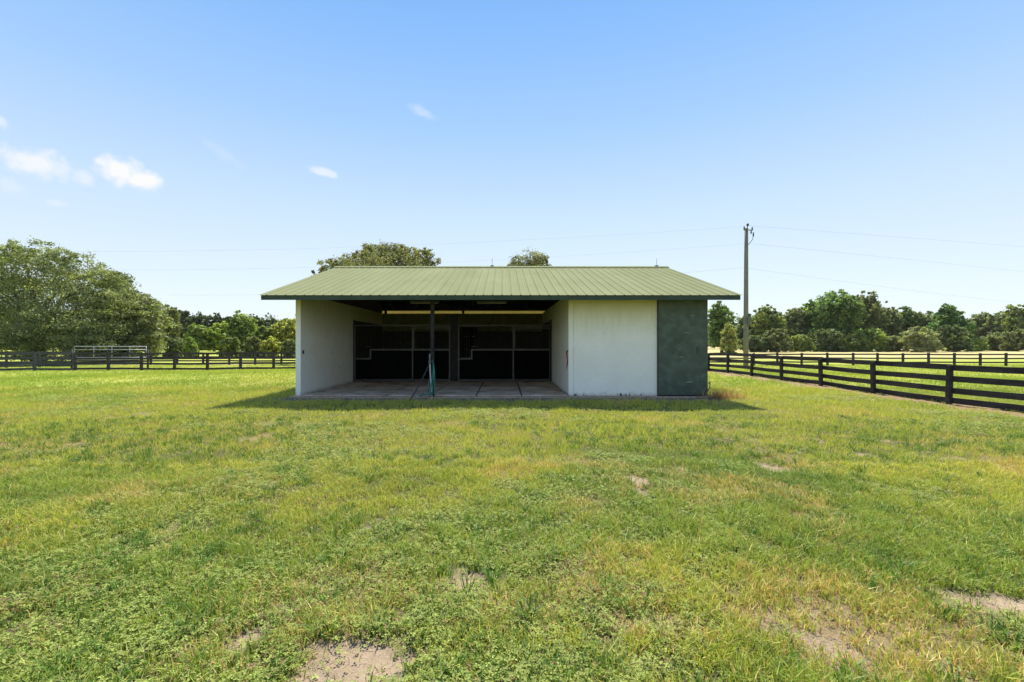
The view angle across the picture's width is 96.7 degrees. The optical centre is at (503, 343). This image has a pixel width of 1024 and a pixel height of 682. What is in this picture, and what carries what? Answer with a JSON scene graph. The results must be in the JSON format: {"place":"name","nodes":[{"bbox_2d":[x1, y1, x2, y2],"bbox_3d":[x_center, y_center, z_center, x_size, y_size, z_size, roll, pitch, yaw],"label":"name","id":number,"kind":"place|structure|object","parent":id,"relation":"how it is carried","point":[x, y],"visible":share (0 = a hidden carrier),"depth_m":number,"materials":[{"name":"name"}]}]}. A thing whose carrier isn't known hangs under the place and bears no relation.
{"place":"outdoors","nodes":[
{"label":"outdoors","id":0,"kind":"place"},
{"bbox_2d":[279,398,721,399],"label":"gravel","id":1,"kind":"structure","parent":0,"point":[492,399],"depth_m":11.90,"materials":[{"name":"grey stone"}]},
{"bbox_2d":[0,344,1023,681],"bbox_3d":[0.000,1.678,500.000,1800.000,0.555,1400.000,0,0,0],"label":"ground","id":2,"kind":"structure","parent":0,"point":[364,662],"depth_m":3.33,"materials":[{"name":"green plant"}]},
{"bbox_2d":[0,351,70,367],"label":"board fence","id":3,"kind":"object","parent":2,"relation":"on","point":[7,361],"visible":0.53,"depth_m":36.33,"materials":[{"name":"paint"}]},
{"bbox_2d":[0,352,76,370],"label":"board fence","id":4,"kind":"object","parent":2,"relation":"on","point":[34,358],"visible":0.81,"depth_m":32.24,"materials":[{"name":"paint"}]},
{"bbox_2d":[0,235,145,362],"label":"spreading oak","id":5,"kind":"object","parent":2,"relation":"on","point":[31,317],"visible":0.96,"depth_m":45.24,"materials":[{"name":"green plant"}]},
{"bbox_2d":[71,346,148,367],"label":"pipe gate","id":6,"kind":"structure","parent":2,"relation":"on","point":[129,349],"depth_m":34.62,"materials":[{"name":"grey metal"}]},
{"bbox_2d":[77,272,179,356],"bbox_3d":[-41.115,-2.863,49.592,9.064,10.167,9.297,0,0,44],"label":"spreading oak","id":7,"kind":"object","parent":2,"relation":"on","point":[148,326],"visible":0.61,"depth_m":48.78,"materials":[{"name":"green plant"}]},
{"bbox_2d":[155,304,182,349],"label":"broadleaf tree","id":8,"kind":"object","parent":2,"relation":"on","point":[173,313],"visible":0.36,"depth_m":73.69,"materials":[{"name":"green plant"}]},
{"bbox_2d":[162,337,183,356],"bbox_3d":[-43.391,0.701,59.902,2.285,3.042,2.441,0,0,41],"label":"shrub","id":9,"kind":"object","parent":2,"relation":"on","point":[175,345],"visible":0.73,"depth_m":59.45,"materials":[{"name":"green plant"}]},
{"bbox_2d":[176,310,191,351],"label":"pine tree","id":10,"kind":"object","parent":2,"relation":"on","point":[185,318],"visible":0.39,"depth_m":109.51,"materials":[{"name":"green plant"}]},
{"bbox_2d":[73,352,295,369],"bbox_3d":[-19.025,1.313,32.898,24.041,1.665,0.206,0,0,0],"label":"board fence","id":11,"kind":"object","parent":2,"relation":"on","point":[174,358],"visible":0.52,"depth_m":32.80,"materials":[{"name":"black paint"}]},
{"bbox_2d":[73,352,295,364],"bbox_3d":[-26.210,1.458,41.492,26.285,1.357,0.182,0,0,0],"label":"board fence","id":12,"kind":"object","parent":2,"relation":"on","point":[228,360],"visible":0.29,"depth_m":41.40,"materials":[{"name":"black paint"}]},
{"bbox_2d":[179,336,198,355],"bbox_3d":[-39.953,0.639,58.032,2.315,3.167,2.008,0,0,0],"label":"shrub","id":13,"kind":"object","parent":2,"relation":"on","point":[190,344],"visible":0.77,"depth_m":57.71,"materials":[{"name":"green plant"}]},
{"bbox_2d":[182,323,210,355],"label":"broadleaf tree","id":14,"kind":"object","parent":2,"relation":"on","point":[198,333],"visible":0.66,"depth_m":65.38,"materials":[{"name":"green plant"}]},
{"bbox_2d":[186,313,207,350],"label":"pine tree","id":15,"kind":"object","parent":2,"relation":"on","point":[199,318],"visible":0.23,"depth_m":109.34,"materials":[{"name":"green plant"}]},
{"bbox_2d":[201,312,221,351],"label":"pine tree","id":16,"kind":"object","parent":2,"relation":"on","point":[207,323],"visible":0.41,"depth_m":109.40,"materials":[{"name":"green plant"}]},
{"bbox_2d":[206,320,232,355],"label":"broadleaf tree","id":17,"kind":"object","parent":2,"relation":"on","point":[218,331],"visible":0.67,"depth_m":66.88,"materials":[{"name":"green plant"}]},
{"bbox_2d":[221,316,233,326],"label":"pine tree","id":18,"kind":"object","parent":2,"relation":"on","point":[228,318],"visible":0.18,"depth_m":109.19,"materials":[{"name":"green plant"}]},
{"bbox_2d":[216,336,240,355],"bbox_3d":[-36.100,0.581,59.949,2.976,3.301,2.449,0,0,0],"label":"shrub","id":19,"kind":"object","parent":2,"relation":"on","point":[232,345],"visible":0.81,"depth_m":59.61,"materials":[{"name":"green plant"}]},
{"bbox_2d":[228,310,257,351],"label":"broadleaf tree","id":20,"kind":"object","parent":2,"relation":"on","point":[243,329],"visible":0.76,"depth_m":68.93,"materials":[{"name":"green plant"}]},
{"bbox_2d":[241,336,262,355],"bbox_3d":[-33.076,0.592,60.014,2.720,3.266,2.727,0,0,0],"label":"shrub","id":21,"kind":"object","parent":2,"relation":"on","point":[250,346],"visible":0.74,"depth_m":59.46,"materials":[{"name":"green plant"}]},
{"bbox_2d":[251,315,265,326],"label":"pine tree","id":22,"kind":"object","parent":2,"relation":"on","point":[259,323],"visible":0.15,"depth_m":109.89,"materials":[{"name":"green plant"}]},
{"bbox_2d":[252,325,272,355],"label":"broadleaf tree","id":23,"kind":"object","parent":2,"relation":"on","point":[262,333],"visible":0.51,"depth_m":65.37,"materials":[{"name":"green plant"}]},
{"bbox_2d":[259,336,280,355],"bbox_3d":[-30.583,0.569,59.884,2.983,3.302,2.461,0,0,21],"label":"shrub","id":24,"kind":"object","parent":2,"relation":"on","point":[271,344],"visible":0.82,"depth_m":59.54,"materials":[{"name":"green plant"}]},
{"bbox_2d":[262,317,277,327],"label":"pine tree","id":25,"kind":"object","parent":2,"relation":"on","point":[269,323],"visible":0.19,"depth_m":109.60,"materials":[{"name":"green plant"}]},
{"bbox_2d":[268,318,295,350],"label":"broadleaf tree","id":26,"kind":"object","parent":2,"relation":"on","point":[285,329],"visible":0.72,"depth_m":66.76,"materials":[{"name":"green plant"}]},
{"bbox_2d":[279,339,295,355],"bbox_3d":[-28.275,0.749,59.969,2.471,2.954,2.272,0,0,0],"label":"shrub","id":27,"kind":"object","parent":2,"relation":"on","point":[288,345],"visible":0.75,"depth_m":59.60,"materials":[{"name":"green plant"}]},
{"bbox_2d":[311,242,440,275],"bbox_3d":[-12.439,-4.110,46.263,14.081,12.667,13.103,0,0,36],"label":"spreading oak","id":28,"kind":"object","parent":2,"relation":"on","point":[390,255],"visible":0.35,"depth_m":44.60,"materials":[{"name":"green plant"}]},
{"bbox_2d":[1,311,990,349],"bbox_3d":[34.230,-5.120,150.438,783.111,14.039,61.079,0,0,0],"label":"distant wood","id":29,"kind":"object","parent":2,"relation":"on","point":[711,345],"depth_m":136.83,"materials":[{"name":"green plant"}]},
{"bbox_2d":[260,259,740,398],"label":"horse barn","id":30,"kind":"structure","parent":2,"relation":"on","point":[617,332],"depth_m":13.46,"materials":[{"name":"concrete"}]},
{"bbox_2d":[409,364,428,400],"bbox_3d":[-2.155,0.992,11.656,0.032,0.902,0.705,0,0,36],"label":"rubber hose","id":31,"kind":"object","parent":30,"relation":"attached to","point":[420,382],"visible":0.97,"depth_m":11.66,"materials":[{"name":"black rubber"}]},
{"bbox_2d":[410,300,438,303],"bbox_3d":[-2.240,-1.366,12.900,0.816,0.474,0.120,0,0,0],"label":"strip light","id":32,"kind":"object","parent":30,"relation":"hanging from","point":[422,302],"visible":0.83,"depth_m":12.87,"materials":[{"name":"white plastic"}]},
{"bbox_2d":[429,354,433,398],"bbox_3d":[-1.899,0.870,11.965,0.156,1.200,0.076,0,0,29],"label":"standpipe","id":33,"kind":"object","parent":30,"relation":"attached to","point":[430,361],"visible":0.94,"depth_m":11.96,"materials":[{"name":"grey plastic"}]},
{"bbox_2d":[419,363,434,395],"bbox_3d":[-2.006,0.932,11.893,0.416,0.866,0.138,0,0,0],"label":"garden hose","id":34,"kind":"object","parent":33,"relation":"hanging from","point":[433,379],"visible":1,"depth_m":11.92,"materials":[{"name":"green rubber"}]},
{"bbox_2d":[477,300,506,303],"bbox_3d":[-0.336,-1.366,12.900,0.853,0.474,0.120,0,0,0],"label":"strip light","id":35,"kind":"object","parent":30,"relation":"hanging from","point":[491,302],"visible":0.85,"depth_m":12.87,"materials":[{"name":"white plastic"}]},
{"bbox_2d":[659,300,707,394],"bbox_3d":[4.775,0.025,12.119,1.310,2.690,0.062,0,0,0],"label":"sliding door","id":36,"kind":"structure","parent":30,"relation":"in","point":[683,324],"depth_m":12.10,"materials":[{"name":"paint"}]},
{"bbox_2d":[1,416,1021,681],"bbox_3d":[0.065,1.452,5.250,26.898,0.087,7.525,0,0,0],"label":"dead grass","id":37,"kind":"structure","parent":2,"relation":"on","point":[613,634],"depth_m":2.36,"materials":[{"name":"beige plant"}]},
{"bbox_2d":[0,393,1023,681],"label":"clover","id":38,"kind":"object","parent":2,"relation":"on","point":[518,671],"visible":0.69,"depth_m":2.71,"materials":[{"name":"green plant"}]},
{"bbox_2d":[0,385,1023,465],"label":"grass","id":39,"kind":"structure","parent":2,"relation":"on","point":[176,390],"depth_m":8.26,"materials":[{"name":"green plant"}]},
{"bbox_2d":[507,246,551,265],"bbox_3d":[2.876,-4.330,52.166,10.062,13.143,10.661,0,0,0],"label":"broadleaf tree","id":40,"kind":"object","parent":2,"relation":"on","point":[538,261],"visible":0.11,"depth_m":51.12,"materials":[{"name":"green plant"}]},
{"bbox_2d":[708,301,739,352],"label":"broadleaf tree","id":41,"kind":"object","parent":2,"relation":"on","point":[719,316],"visible":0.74,"depth_m":95.26,"materials":[{"name":"green plant"}]},
{"bbox_2d":[697,385,752,399],"bbox_3d":[5.680,1.274,12.001,1.465,0.352,0.979,0,0,0],"label":"dry weed","id":42,"kind":"object","parent":2,"relation":"on","point":[718,395],"visible":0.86,"depth_m":11.89,"materials":[{"name":"brown plant"}]},
{"bbox_2d":[719,321,741,352],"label":"bush","id":43,"kind":"object","parent":2,"relation":"on","point":[729,342],"visible":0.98,"depth_m":87.29,"materials":[{"name":"green plant"}]},
{"bbox_2d":[735,313,754,345],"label":"broadleaf tree","id":44,"kind":"object","parent":2,"relation":"on","point":[739,331],"visible":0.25,"depth_m":116.92,"materials":[{"name":"green plant"}]},
{"bbox_2d":[743,223,753,365],"bbox_3d":[17.698,-3.284,32.967,0.775,10.906,0.414,0,0,0],"label":"utility pole","id":45,"kind":"object","parent":2,"relation":"on","point":[746,320],"visible":0.97,"depth_m":32.88,"materials":[{"name":"wood"}]},
{"bbox_2d":[76,227,730,251],"bbox_3d":[-10.589,-8.064,36.196,56.621,0.864,0.620,0,0,7],"label":"overhead wire","id":46,"kind":"object","parent":45,"relation":"attached to","point":[305,248],"visible":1,"depth_m":37.66,"materials":[{"name":"black metal"}]},
{"bbox_2d":[74,244,734,269],"bbox_3d":[-10.645,-6.631,35.932,56.575,1.224,1.152,0,0,7],"label":"overhead wire","id":47,"kind":"object","parent":45,"relation":"attached to","point":[417,263],"visible":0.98,"depth_m":34.67,"materials":[{"name":"black metal"}]},
{"bbox_2d":[758,244,1012,270],"bbox_3d":[39.713,-7.031,40.601,46.261,0.437,0.223,0,0,-19],"label":"overhead wire","id":48,"kind":"object","parent":45,"relation":"attached to","point":[879,256],"visible":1,"depth_m":37.75,"materials":[{"name":"black metal"}]},
{"bbox_2d":[756,226,1023,246],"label":"overhead wire","id":49,"kind":"object","parent":45,"relation":"attached to","point":[878,235],"visible":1,"depth_m":35.81,"materials":[{"name":"black metal"}]},
{"bbox_2d":[738,335,773,351],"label":"bush","id":50,"kind":"object","parent":2,"relation":"on","point":[757,343],"visible":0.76,"depth_m":98.81,"materials":[{"name":"green plant"}]},
{"bbox_2d":[749,304,787,339],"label":"broadleaf tree","id":51,"kind":"object","parent":2,"relation":"on","point":[763,318],"visible":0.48,"depth_m":110.38,"materials":[{"name":"green plant"}]},
{"bbox_2d":[763,328,793,351],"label":"bush","id":52,"kind":"object","parent":2,"relation":"on","point":[778,341],"visible":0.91,"depth_m":98.62,"materials":[{"name":"green plant"}]},
{"bbox_2d":[781,306,809,341],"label":"broadleaf tree","id":53,"kind":"object","parent":2,"relation":"on","point":[794,317],"visible":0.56,"depth_m":116.82,"materials":[{"name":"green plant"}]},
{"bbox_2d":[787,334,815,351],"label":"bush","id":54,"kind":"object","parent":2,"relation":"on","point":[802,343],"visible":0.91,"depth_m":103.76,"materials":[{"name":"green plant"}]},
{"bbox_2d":[799,305,818,336],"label":"broadleaf tree","id":55,"kind":"object","parent":2,"relation":"on","point":[808,309],"visible":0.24,"depth_m":116.42,"materials":[{"name":"green plant"}]},
{"bbox_2d":[807,328,848,351],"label":"bush","id":56,"kind":"object","parent":2,"relation":"on","point":[828,340],"visible":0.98,"depth_m":104.44,"materials":[{"name":"green plant"}]},
{"bbox_2d":[797,289,869,336],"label":"broadleaf tree","id":57,"kind":"object","parent":2,"relation":"on","point":[840,313],"visible":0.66,"depth_m":111.34,"materials":[{"name":"green plant"}]},
{"bbox_2d":[834,335,870,351],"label":"bush","id":58,"kind":"object","parent":2,"relation":"on","point":[854,342],"visible":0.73,"depth_m":104.61,"materials":[{"name":"green plant"}]},
{"bbox_2d":[708,353,1023,411],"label":"board fence","id":59,"kind":"object","parent":2,"relation":"on","point":[949,378],"visible":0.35,"depth_m":12.79,"materials":[{"name":"black paint"}]},
{"bbox_2d":[710,353,1023,365],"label":"board fence","id":60,"kind":"object","parent":2,"relation":"on","point":[980,358],"visible":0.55,"depth_m":39.07,"materials":[{"name":"black paint"}]},
{"bbox_2d":[848,290,889,350],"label":"broadleaf tree","id":61,"kind":"object","parent":2,"relation":"on","point":[874,307],"visible":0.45,"depth_m":117.64,"materials":[{"name":"green plant"}]},
{"bbox_2d":[857,327,890,351],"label":"bush","id":62,"kind":"object","parent":2,"relation":"on","point":[877,339],"visible":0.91,"depth_m":104.28,"materials":[{"name":"green plant"}]},
{"bbox_2d":[879,307,906,345],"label":"broadleaf tree","id":63,"kind":"object","parent":2,"relation":"on","point":[893,325],"visible":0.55,"depth_m":119.30,"materials":[{"name":"green plant"}]},
{"bbox_2d":[884,335,906,351],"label":"bush","id":64,"kind":"object","parent":2,"relation":"on","point":[895,345],"visible":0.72,"depth_m":104.73,"materials":[{"name":"green plant"}]},
{"bbox_2d":[895,306,924,348],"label":"broadleaf tree","id":65,"kind":"object","parent":2,"relation":"on","point":[908,318],"visible":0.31,"depth_m":122.03,"materials":[{"name":"green plant"}]},
{"bbox_2d":[904,310,935,347],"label":"broadleaf tree","id":66,"kind":"object","parent":2,"relation":"on","point":[922,317],"visible":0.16,"depth_m":120.73,"materials":[{"name":"green plant"}]},
{"bbox_2d":[897,326,946,351],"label":"bush","id":67,"kind":"object","parent":2,"relation":"on","point":[918,339],"visible":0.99,"depth_m":98.62,"materials":[{"name":"green plant"}]},
{"bbox_2d":[926,303,977,341],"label":"broadleaf tree","id":68,"kind":"object","parent":2,"relation":"on","point":[947,314],"visible":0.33,"depth_m":114.25,"materials":[{"name":"green plant"}]},
{"bbox_2d":[936,324,978,351],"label":"bush","id":69,"kind":"object","parent":2,"relation":"on","point":[949,336],"visible":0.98,"depth_m":102.71,"materials":[{"name":"green plant"}]},
{"bbox_2d":[964,338,988,350],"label":"bush","id":70,"kind":"object","parent":2,"relation":"on","point":[982,343],"visible":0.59,"depth_m":110.63,"materials":[{"name":"green plant"}]},
{"bbox_2d":[967,311,998,337],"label":"broadleaf tree","id":71,"kind":"object","parent":2,"relation":"on","point":[980,320],"visible":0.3,"depth_m":148.48,"materials":[{"name":"green plant"}]},
{"bbox_2d":[980,332,1009,350],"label":"bush","id":72,"kind":"object","parent":2,"relation":"on","point":[993,341],"visible":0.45,"depth_m":116.58,"materials":[{"name":"green plant"}]},
{"bbox_2d":[981,310,1009,334],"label":"broadleaf tree","id":73,"kind":"object","parent":2,"relation":"on","point":[995,319],"visible":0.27,"depth_m":144.54,"materials":[{"name":"green plant"}]},
{"bbox_2d":[997,328,1023,350],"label":"bush","id":74,"kind":"object","parent":2,"relation":"on","point":[1014,341],"visible":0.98,"depth_m":111.38,"materials":[{"name":"green plant"}]},
{"bbox_2d":[1001,304,1023,332],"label":"broadleaf tree","id":75,"kind":"object","parent":2,"relation":"on","point":[1011,321],"visible":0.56,"depth_m":131.87,"materials":[{"name":"green plant"}]},
{"bbox_2d":[0,363,1023,387],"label":"grass","id":76,"kind":"structure","parent":0,"point":[56,378],"depth_m":20.31,"materials":[{"name":"green plant"}]},
{"bbox_2d":[0,0,1023,328],"label":"sky","id":77,"kind":"structure","parent":0,"point":[167,134],"materials":[{"name":"blue"}]}
]}

